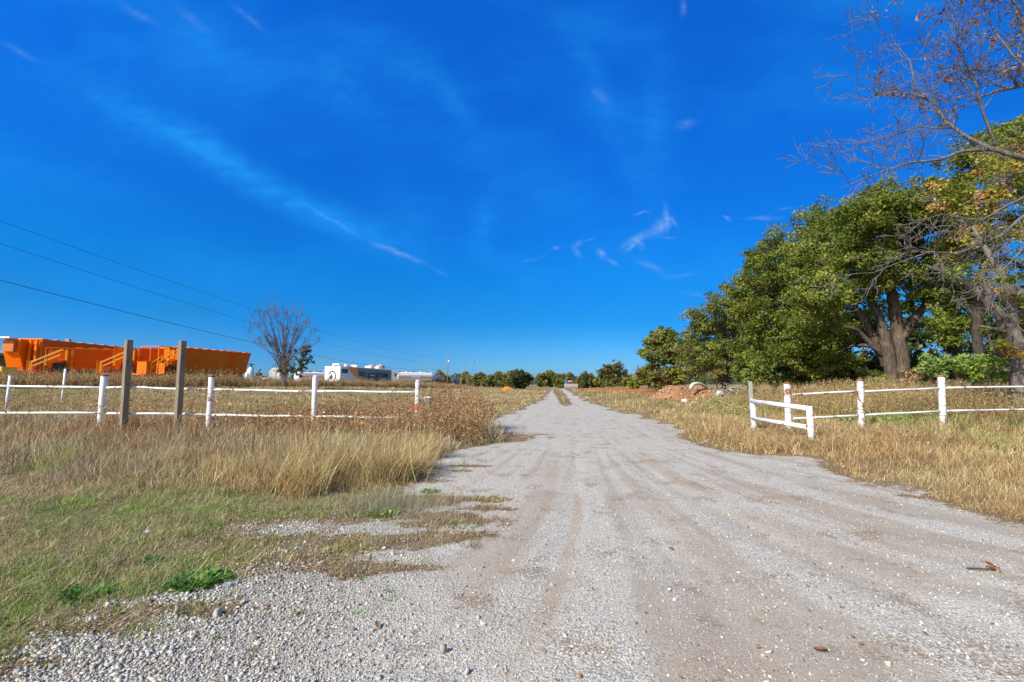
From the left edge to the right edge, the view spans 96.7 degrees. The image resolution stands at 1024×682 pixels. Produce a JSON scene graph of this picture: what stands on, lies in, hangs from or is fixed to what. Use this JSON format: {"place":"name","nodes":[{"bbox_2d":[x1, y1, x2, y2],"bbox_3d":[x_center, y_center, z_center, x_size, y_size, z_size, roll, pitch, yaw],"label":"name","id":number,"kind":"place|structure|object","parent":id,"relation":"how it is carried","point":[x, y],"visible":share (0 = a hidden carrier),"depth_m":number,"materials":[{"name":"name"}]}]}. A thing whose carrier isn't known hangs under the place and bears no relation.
{"place":"outdoors","nodes":[
{"label":"outdoors","id":0,"kind":"place"},
{"bbox_2d":[0,388,1023,681],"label":"gravel road","id":1,"kind":"structure","parent":0,"point":[586,428],"depth_m":3.35,"materials":[{"name":"grey gravel"}]},
{"bbox_2d":[213,608,221,618],"bbox_3d":[-1.778,1.644,2.748,0.051,0.054,0.086,3,-6,-33],"label":"stone","id":2,"kind":"object","parent":1,"relation":"on","point":[217,612],"visible":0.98,"depth_m":2.73,"materials":[{"name":"white stone"}]},
{"bbox_2d":[0,478,511,680],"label":"leaf litter","id":3,"kind":"object","parent":1,"relation":"on","point":[89,627],"visible":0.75,"depth_m":3.34,"materials":[{"name":"brown plant"}]},
{"bbox_2d":[213,437,508,652],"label":"gravel weeds","id":4,"kind":"object","parent":1,"relation":"on","point":[358,611],"visible":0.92,"depth_m":2.98,"materials":[{"name":"green plant"}]},
{"bbox_2d":[361,507,403,517],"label":"leafy plant","id":5,"kind":"object","parent":1,"relation":"on","point":[378,512],"visible":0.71,"depth_m":4.87,"materials":[{"name":"green plant"}]},
{"bbox_2d":[306,482,483,522],"bbox_3d":[-1.326,1.804,5.167,2.014,0.306,1.289,1,-5,-12],"label":"wiry clump","id":6,"kind":"object","parent":1,"relation":"on","point":[389,504],"visible":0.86,"depth_m":5.10,"materials":[{"name":"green plant"}]},
{"bbox_2d":[67,445,1018,681],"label":"fallen leaves","id":7,"kind":"object","parent":1,"relation":"on","point":[579,673],"depth_m":2.57,"materials":[{"name":"brown plant"}]},
{"bbox_2d":[966,561,1000,571],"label":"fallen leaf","id":8,"kind":"object","parent":1,"relation":"on","point":[990,566],"visible":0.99,"depth_m":3.40,"materials":[{"name":"brown plant"}]},
{"bbox_2d":[0,384,1023,674],"bbox_3d":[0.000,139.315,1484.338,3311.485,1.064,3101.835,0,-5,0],"label":"ground","id":9,"kind":"structure","parent":0,"point":[108,504],"depth_m":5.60,"materials":[{"name":"plant"}]},
{"bbox_2d":[0,351,5,366],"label":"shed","id":10,"kind":"structure","parent":9,"relation":"on","point":[2,362],"depth_m":78.00,"materials":[{"name":"white metal"}]},
{"bbox_2d":[0,337,136,375],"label":"hopper trailer","id":11,"kind":"object","parent":9,"relation":"on","point":[18,352],"visible":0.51,"depth_m":57.70,"materials":[{"name":"orange metal"}]},
{"bbox_2d":[4,369,134,410],"bbox_3d":[-21.430,2.348,21.272,0.139,2.133,14.755,1,-5,-12],"label":"wire fence","id":12,"kind":"object","parent":9,"relation":"on","point":[9,389],"visible":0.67,"depth_m":20.21,"materials":[{"name":"white metal"}]},
{"bbox_2d":[25,347,137,377],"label":"hopper trailer","id":13,"kind":"object","parent":9,"relation":"on","point":[84,358],"visible":0.49,"depth_m":51.42,"materials":[{"name":"orange metal"}]},
{"bbox_2d":[56,581,117,605],"bbox_3d":[-2.826,1.680,3.037,0.322,0.072,0.290,-2,-6,24],"label":"leafy plant","id":14,"kind":"object","parent":9,"relation":"on","point":[75,587],"visible":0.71,"depth_m":3.02,"materials":[{"name":"green plant"}]},
{"bbox_2d":[0,388,236,422],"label":"weeds","id":15,"kind":"object","parent":9,"relation":"on","point":[77,405],"visible":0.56,"depth_m":21.03,"materials":[{"name":"brown plant"}]},
{"bbox_2d":[119,340,132,430],"bbox_3d":[-9.855,1.378,11.599,0.135,2.818,0.135,-3,-6,24],"label":"timber post","id":16,"kind":"object","parent":9,"relation":"on","point":[126,381],"visible":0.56,"depth_m":11.59,"materials":[{"name":"grey wood"}]},
{"bbox_2d":[136,554,166,564],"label":"leafy plant","id":17,"kind":"object","parent":9,"relation":"on","point":[148,559],"visible":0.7,"depth_m":3.62,"materials":[{"name":"green plant"}]},
{"bbox_2d":[96,347,236,376],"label":"hopper trailer","id":18,"kind":"object","parent":9,"relation":"on","point":[143,355],"visible":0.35,"depth_m":51.51,"materials":[{"name":"orange metal"}]},
{"bbox_2d":[173,341,186,426],"bbox_3d":[-8.474,1.400,11.591,0.130,2.813,0.130,-2,-5,24],"label":"timber post","id":19,"kind":"object","parent":9,"relation":"on","point":[180,378],"visible":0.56,"depth_m":11.58,"materials":[{"name":"grey wood"}]},
{"bbox_2d":[132,346,251,379],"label":"hopper trailer","id":20,"kind":"object","parent":9,"relation":"on","point":[162,359],"visible":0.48,"depth_m":52.15,"materials":[{"name":"orange metal"}]},
{"bbox_2d":[160,567,233,592],"bbox_3d":[-2.215,1.693,3.199,0.448,0.097,0.395,0,-5,0],"label":"leafy plant","id":21,"kind":"object","parent":9,"relation":"on","point":[173,584],"visible":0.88,"depth_m":3.19,"materials":[{"name":"green plant"}]},
{"bbox_2d":[0,374,419,429],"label":"pipe fence","id":22,"kind":"object","parent":9,"relation":"on","point":[103,387],"visible":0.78,"depth_m":11.75,"materials":[{"name":"white metal"}]},
{"bbox_2d":[0,365,464,388],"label":"brush row","id":23,"kind":"object","parent":9,"relation":"on","point":[78,379],"visible":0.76,"depth_m":41.77,"materials":[{"name":"brown plant"}]},
{"bbox_2d":[0,382,468,437],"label":"tall stalks","id":24,"kind":"object","parent":9,"relation":"on","point":[203,412],"visible":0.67,"depth_m":11.64,"materials":[{"name":"brown plant"}]},
{"bbox_2d":[38,424,459,499],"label":"bunch grass","id":25,"kind":"structure","parent":9,"relation":"on","point":[309,480],"depth_m":6.45,"materials":[{"name":"beige plant"}]},
{"bbox_2d":[0,407,512,501],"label":"tall grass","id":26,"kind":"structure","parent":9,"relation":"on","point":[36,437],"depth_m":7.70,"materials":[{"name":"beige plant"}]},
{"bbox_2d":[245,363,268,379],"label":"pump unit","id":27,"kind":"object","parent":9,"relation":"on","point":[249,372],"visible":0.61,"depth_m":55.65,"materials":[{"name":"white metal"}]},
{"bbox_2d":[269,365,288,379],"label":"container","id":28,"kind":"object","parent":9,"relation":"on","point":[273,373],"visible":0.31,"depth_m":60.04,"materials":[{"name":"white metal"}]},
{"bbox_2d":[243,294,320,387],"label":"leafless tree","id":29,"kind":"object","parent":9,"relation":"on","point":[284,361],"visible":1,"depth_m":46.00,"materials":[{"name":"brown plant"}]},
{"bbox_2d":[294,369,324,380],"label":"tank trailer","id":30,"kind":"object","parent":9,"relation":"on","point":[319,374],"visible":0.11,"depth_m":79.61,"materials":[{"name":"white metal"}]},
{"bbox_2d":[187,359,506,445],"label":"dry weeds","id":31,"kind":"object","parent":9,"relation":"on","point":[477,413],"visible":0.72,"depth_m":11.76,"materials":[{"name":"brown plant"}]},
{"bbox_2d":[325,364,391,381],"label":"command trailer","id":32,"kind":"object","parent":9,"relation":"on","point":[349,372],"visible":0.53,"depth_m":72.29,"materials":[{"name":"white metal"}]},
{"bbox_2d":[391,370,432,382],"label":"tank trailer","id":33,"kind":"object","parent":9,"relation":"on","point":[409,376],"visible":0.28,"depth_m":93.90,"materials":[{"name":"white metal"}]},
{"bbox_2d":[447,357,449,382],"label":"utility pole","id":34,"kind":"object","parent":9,"relation":"on","point":[448,361],"visible":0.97,"depth_m":144.71,"materials":[{"name":"brown wood"}]},
{"bbox_2d":[0,243,419,361],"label":"overhead wire","id":35,"kind":"object","parent":34,"relation":"attached to","point":[155,293],"visible":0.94,"depth_m":33.83,"materials":[{"name":"metal"}]},
{"bbox_2d":[1,221,431,356],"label":"overhead wire","id":36,"kind":"object","parent":34,"relation":"attached to","point":[165,279],"visible":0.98,"depth_m":33.88,"materials":[{"name":"metal"}]},
{"bbox_2d":[0,280,445,369],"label":"overhead wire","id":37,"kind":"object","parent":34,"relation":"attached to","point":[163,321],"visible":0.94,"depth_m":33.98,"materials":[{"name":"metal"}]},
{"bbox_2d":[456,373,470,384],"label":"hedge tree","id":38,"kind":"object","parent":9,"relation":"on","point":[464,378],"visible":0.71,"depth_m":166.87,"materials":[{"name":"green plant"}]},
{"bbox_2d":[466,375,481,385],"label":"hedge tree","id":39,"kind":"object","parent":9,"relation":"on","point":[475,379],"visible":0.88,"depth_m":158.27,"materials":[{"name":"green plant"}]},
{"bbox_2d":[475,373,485,386],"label":"hedge tree","id":40,"kind":"object","parent":9,"relation":"on","point":[482,376],"visible":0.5,"depth_m":173.18,"materials":[{"name":"green plant"}]},
{"bbox_2d":[481,374,496,386],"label":"hedge tree","id":41,"kind":"object","parent":9,"relation":"on","point":[490,377],"visible":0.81,"depth_m":163.90,"materials":[{"name":"green plant"}]},
{"bbox_2d":[491,374,503,386],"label":"hedge tree","id":42,"kind":"object","parent":9,"relation":"on","point":[498,381],"visible":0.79,"depth_m":158.85,"materials":[{"name":"green plant"}]},
{"bbox_2d":[501,373,511,386],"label":"hedge tree","id":43,"kind":"object","parent":9,"relation":"on","point":[505,380],"visible":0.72,"depth_m":149.10,"materials":[{"name":"green plant"}]},
{"bbox_2d":[0,385,1022,430],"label":"field grass","id":44,"kind":"structure","parent":9,"relation":"on","point":[591,393],"depth_m":30.53,"materials":[{"name":"beige plant"}]},
{"bbox_2d":[1,413,1022,678],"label":"edge tufts","id":45,"kind":"object","parent":9,"relation":"on","point":[163,635],"visible":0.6,"depth_m":3.88,"materials":[{"name":"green plant"}]},
{"bbox_2d":[509,369,533,388],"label":"dark tree","id":46,"kind":"object","parent":9,"relation":"on","point":[521,379],"visible":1,"depth_m":116.48,"materials":[{"name":"green plant"}]},
{"bbox_2d":[432,369,647,386],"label":"scrub","id":47,"kind":"object","parent":9,"relation":"on","point":[568,375],"visible":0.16,"depth_m":176.78,"materials":[{"name":"green plant"}]},
{"bbox_2d":[534,372,547,386],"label":"round tree","id":48,"kind":"object","parent":9,"relation":"on","point":[539,377],"visible":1,"depth_m":148.51,"materials":[{"name":"green plant"}]},
{"bbox_2d":[543,375,556,386],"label":"round tree","id":49,"kind":"object","parent":9,"relation":"on","point":[549,378],"visible":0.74,"depth_m":150.36,"materials":[{"name":"green plant"}]},
{"bbox_2d":[288,376,817,384],"bbox_3d":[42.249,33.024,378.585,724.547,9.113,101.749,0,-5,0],"label":"distant woods","id":50,"kind":"object","parent":9,"relation":"on","point":[708,379],"visible":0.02,"depth_m":346.13,"materials":[{"name":"green plant"}]},
{"bbox_2d":[552,377,563,387],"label":"tree","id":51,"kind":"object","parent":9,"relation":"on","point":[558,382],"visible":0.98,"depth_m":118.13,"materials":[{"name":"green plant"}]},
{"bbox_2d":[563,379,577,388],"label":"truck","id":52,"kind":"object","parent":9,"relation":"on","point":[569,384],"visible":0.99,"depth_m":94.22,"materials":[{"name":"metal"}]},
{"bbox_2d":[581,373,590,387],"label":"cedar tree","id":53,"kind":"object","parent":9,"relation":"on","point":[585,381],"visible":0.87,"depth_m":96.98,"materials":[{"name":"green plant"}]},
{"bbox_2d":[589,377,601,387],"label":"scrub tree","id":54,"kind":"object","parent":9,"relation":"on","point":[595,382],"visible":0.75,"depth_m":97.96,"materials":[{"name":"green plant"}]},
{"bbox_2d":[601,377,615,386],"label":"scrub tree","id":55,"kind":"object","parent":9,"relation":"on","point":[607,382],"visible":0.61,"depth_m":94.64,"materials":[{"name":"green plant"}]},
{"bbox_2d":[596,359,627,386],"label":"open oak","id":56,"kind":"object","parent":9,"relation":"on","point":[608,372],"visible":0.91,"depth_m":96.06,"materials":[{"name":"green plant"}]},
{"bbox_2d":[500,385,724,399],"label":"earth clods","id":57,"kind":"object","parent":9,"relation":"on","point":[659,390],"visible":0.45,"depth_m":33.98,"materials":[{"name":"soil"}]},
{"bbox_2d":[615,377,629,386],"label":"scrub tree","id":58,"kind":"object","parent":9,"relation":"on","point":[623,382],"visible":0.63,"depth_m":90.99,"materials":[{"name":"green plant"}]},
{"bbox_2d":[626,376,639,388],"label":"green tree","id":59,"kind":"object","parent":9,"relation":"on","point":[632,383],"visible":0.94,"depth_m":71.12,"materials":[{"name":"green plant"}]},
{"bbox_2d":[639,365,649,388],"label":"green tree","id":60,"kind":"object","parent":9,"relation":"on","point":[645,381],"visible":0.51,"depth_m":65.49,"materials":[{"name":"green plant"}]},
{"bbox_2d":[649,378,663,389],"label":"scrub tree","id":61,"kind":"object","parent":9,"relation":"on","point":[652,385],"visible":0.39,"depth_m":59.50,"materials":[{"name":"green plant"}]},
{"bbox_2d":[631,325,692,387],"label":"oak tree","id":62,"kind":"object","parent":9,"relation":"on","point":[662,346],"visible":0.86,"depth_m":48.73,"materials":[{"name":"green plant"}]},
{"bbox_2d":[649,385,711,399],"bbox_3d":[13.322,4.094,34.770,6.670,1.449,4.830,0,-5,0],"label":"dirt mound","id":63,"kind":"object","parent":9,"relation":"on","point":[678,394],"visible":0.38,"depth_m":33.74,"materials":[{"name":"orange soil"}]},
{"bbox_2d":[689,382,707,388],"bbox_3d":[13.853,3.314,33.689,2.066,0.584,0.267,3,-6,-31],"label":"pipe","id":64,"kind":"object","parent":63,"relation":"on","point":[697,383],"visible":1,"depth_m":33.43,"materials":[{"name":"white plastic"}]},
{"bbox_2d":[690,334,719,386],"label":"wood tree","id":65,"kind":"object","parent":9,"relation":"on","point":[691,363],"visible":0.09,"depth_m":58.18,"materials":[{"name":"green plant"}]},
{"bbox_2d":[706,367,727,391],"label":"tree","id":66,"kind":"object","parent":9,"relation":"on","point":[718,374],"visible":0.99,"depth_m":32.22,"materials":[{"name":"green plant"}]},
{"bbox_2d":[670,271,770,390],"bbox_3d":[19.145,-0.829,39.269,11.730,11.441,8.757,0,-5,0],"label":"oak tree","id":67,"kind":"object","parent":9,"relation":"on","point":[711,352],"visible":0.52,"depth_m":37.82,"materials":[{"name":"green plant"}]},
{"bbox_2d":[708,384,756,398],"bbox_3d":[14.615,3.569,29.833,3.256,1.576,1.936,-3,-6,27],"label":"root heap","id":68,"kind":"object","parent":9,"relation":"on","point":[734,390],"visible":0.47,"depth_m":29.71,"materials":[{"name":"beige plant"}]},
{"bbox_2d":[729,365,750,386],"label":"bush","id":69,"kind":"object","parent":9,"relation":"on","point":[737,372],"visible":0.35,"depth_m":32.75,"materials":[{"name":"green plant"}]},
{"bbox_2d":[704,392,795,417],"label":"dry grass","id":70,"kind":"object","parent":9,"relation":"on","point":[716,401],"visible":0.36,"depth_m":20.51,"materials":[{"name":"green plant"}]},
{"bbox_2d":[748,382,814,441],"bbox_3d":[6.558,1.885,11.216,0.268,1.774,2.132,1,-5,-10],"label":"gate frame","id":71,"kind":"object","parent":9,"relation":"on","point":[809,426],"visible":0.88,"depth_m":11.09,"materials":[{"name":"wood"}]},
{"bbox_2d":[718,193,847,391],"bbox_3d":[18.466,-3.159,30.549,8.486,14.377,12.442,-5,-7,40],"label":"oak tree","id":72,"kind":"object","parent":9,"relation":"on","point":[765,353],"visible":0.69,"depth_m":28.13,"materials":[{"name":"green plant"}]},
{"bbox_2d":[768,367,801,386],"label":"bush","id":73,"kind":"object","parent":9,"relation":"on","point":[787,376],"visible":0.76,"depth_m":28.42,"materials":[{"name":"green plant"}]},
{"bbox_2d":[792,373,810,391],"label":"bush","id":74,"kind":"object","parent":9,"relation":"on","point":[801,381],"visible":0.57,"depth_m":29.03,"materials":[{"name":"green plant"}]},
{"bbox_2d":[800,362,831,382],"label":"bush","id":75,"kind":"object","parent":9,"relation":"on","point":[805,377],"visible":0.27,"depth_m":27.84,"materials":[{"name":"green plant"}]},
{"bbox_2d":[817,368,852,387],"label":"bush","id":76,"kind":"object","parent":9,"relation":"on","point":[836,375],"visible":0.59,"depth_m":28.85,"materials":[{"name":"green plant"}]},
{"bbox_2d":[659,403,1023,522],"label":"verge grass","id":77,"kind":"structure","parent":9,"relation":"on","point":[976,429],"depth_m":8.71,"materials":[{"name":"beige plant"}]},
{"bbox_2d":[827,349,872,382],"bbox_3d":[19.809,2.066,26.706,3.837,3.213,2.183,4,-7,-38],"label":"bush","id":78,"kind":"object","parent":9,"relation":"on","point":[842,362],"visible":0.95,"depth_m":26.28,"materials":[{"name":"green plant"}]},
{"bbox_2d":[840,348,883,386],"bbox_3d":[28.144,2.655,36.829,7.924,3.982,4.979,4,-7,-39],"label":"tree","id":79,"kind":"object","parent":9,"relation":"on","point":[874,364],"visible":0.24,"depth_m":34.30,"materials":[{"name":"green plant"}]},
{"bbox_2d":[720,374,1023,421],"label":"dry grass","id":80,"kind":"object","parent":9,"relation":"on","point":[917,400],"visible":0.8,"depth_m":15.95,"materials":[{"name":"beige plant"}]},
{"bbox_2d":[854,367,891,384],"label":"bush","id":81,"kind":"object","parent":9,"relation":"on","point":[862,372],"visible":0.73,"depth_m":23.85,"materials":[{"name":"green plant"}]},
{"bbox_2d":[854,292,914,359],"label":"wood tree","id":82,"kind":"object","parent":9,"relation":"on","point":[884,308],"visible":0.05,"depth_m":49.33,"materials":[{"name":"green plant"}]},
{"bbox_2d":[778,171,996,386],"bbox_3d":[20.310,-3.190,25.538,13.494,13.519,9.490,0,-5,0],"label":"oak tree","id":83,"kind":"object","parent":9,"relation":"on","point":[856,230],"visible":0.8,"depth_m":24.15,"materials":[{"name":"green plant"}]},
{"bbox_2d":[776,0,1023,318],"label":"bare tree","id":84,"kind":"object","parent":9,"relation":"on","point":[1004,153],"visible":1,"depth_m":10.71,"materials":[{"name":"brown plant"}]},
{"bbox_2d":[783,375,1023,429],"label":"pipe fence","id":85,"kind":"object","parent":9,"relation":"on","point":[860,391],"visible":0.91,"depth_m":12.56,"materials":[{"name":"metal"}]},
{"bbox_2d":[803,398,1010,425],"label":"green weeds","id":86,"kind":"object","parent":9,"relation":"on","point":[898,416],"visible":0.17,"depth_m":13.62,"materials":[{"name":"green plant"}]},
{"bbox_2d":[883,302,933,360],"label":"tree","id":87,"kind":"object","parent":9,"relation":"on","point":[916,339],"visible":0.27,"depth_m":40.28,"materials":[{"name":"green plant"}]},
{"bbox_2d":[897,367,935,387],"bbox_3d":[19.414,2.228,21.862,1.403,2.019,2.701,-4,-7,38],"label":"bush","id":88,"kind":"object","parent":9,"relation":"on","point":[913,375],"visible":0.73,"depth_m":21.38,"materials":[{"name":"beige plant"}]},
{"bbox_2d":[910,348,966,385],"bbox_3d":[31.180,2.452,34.116,7.186,3.815,3.872,1,-6,-15],"label":"tree","id":89,"kind":"object","parent":9,"relation":"on","point":[914,362],"visible":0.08,"depth_m":33.14,"materials":[{"name":"green plant"}]},
{"bbox_2d":[914,352,963,377],"bbox_3d":[18.583,1.785,19.901,1.552,2.690,2.911,-3,-6,33],"label":"bush","id":90,"kind":"object","parent":9,"relation":"on","point":[931,366],"visible":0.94,"depth_m":19.47,"materials":[{"name":"green plant"}]},
{"bbox_2d":[923,298,982,381],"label":"wood tree","id":91,"kind":"object","parent":9,"relation":"on","point":[948,350],"visible":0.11,"depth_m":44.55,"materials":[{"name":"green plant"}]},
{"bbox_2d":[946,353,990,392],"bbox_3d":[19.172,1.771,18.945,2.312,2.625,1.583,5,-7,-43],"label":"bush","id":92,"kind":"object","parent":9,"relation":"on","point":[971,366],"visible":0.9,"depth_m":18.79,"materials":[{"name":"green plant"}]},
{"bbox_2d":[917,131,1023,391],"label":"autumn tree","id":93,"kind":"object","parent":9,"relation":"on","point":[962,190],"visible":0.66,"depth_m":20.66,"materials":[{"name":"green plant"}]},
{"bbox_2d":[919,114,1023,385],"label":"autumn tree","id":94,"kind":"object","parent":9,"relation":"on","point":[942,324],"visible":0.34,"depth_m":26.45,"materials":[{"name":"green plant"}]},
{"bbox_2d":[923,200,1023,412],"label":"leaning tree","id":95,"kind":"object","parent":9,"relation":"on","point":[1009,327],"visible":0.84,"depth_m":15.49,"materials":[{"name":"brown plant"}]},
{"bbox_2d":[961,310,1008,359],"bbox_3d":[41.498,0.998,39.614,6.682,7.739,3.623,2,-6,-24],"label":"tree","id":96,"kind":"object","parent":9,"relation":"on","point":[988,350],"visible":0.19,"depth_m":38.74,"materials":[{"name":"green plant"}]},
{"bbox_2d":[975,350,1010,388],"bbox_3d":[33.988,2.330,31.917,3.636,3.668,7.259,-5,-7,44],"label":"tree","id":97,"kind":"object","parent":9,"relation":"on","point":[997,354],"visible":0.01,"depth_m":31.91,"materials":[{"name":"green plant"}]},
{"bbox_2d":[978,354,1009,406],"bbox_3d":[16.933,1.703,15.947,1.725,2.534,0.803,4,-7,-38],"label":"sapling","id":98,"kind":"object","parent":9,"relation":"on","point":[1001,377],"visible":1,"depth_m":15.90,"materials":[{"name":"green plant"}]},
{"bbox_2d":[989,361,1010,393],"bbox_3d":[19.714,1.888,17.860,2.367,2.280,1.016,3,-6,-33],"label":"bush","id":99,"kind":"object","parent":9,"relation":"on","point":[1006,367],"visible":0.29,"depth_m":17.52,"materials":[{"name":"green plant"}]},
{"bbox_2d":[994,277,1023,357],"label":"wood tree","id":100,"kind":"object","parent":9,"relation":"on","point":[1021,286],"visible":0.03,"depth_m":40.89,"materials":[{"name":"green plant"}]},
{"bbox_2d":[0,0,1023,382],"label":"sky","id":101,"kind":"structure","parent":0,"point":[535,187],"materials":[{"name":"blue"}]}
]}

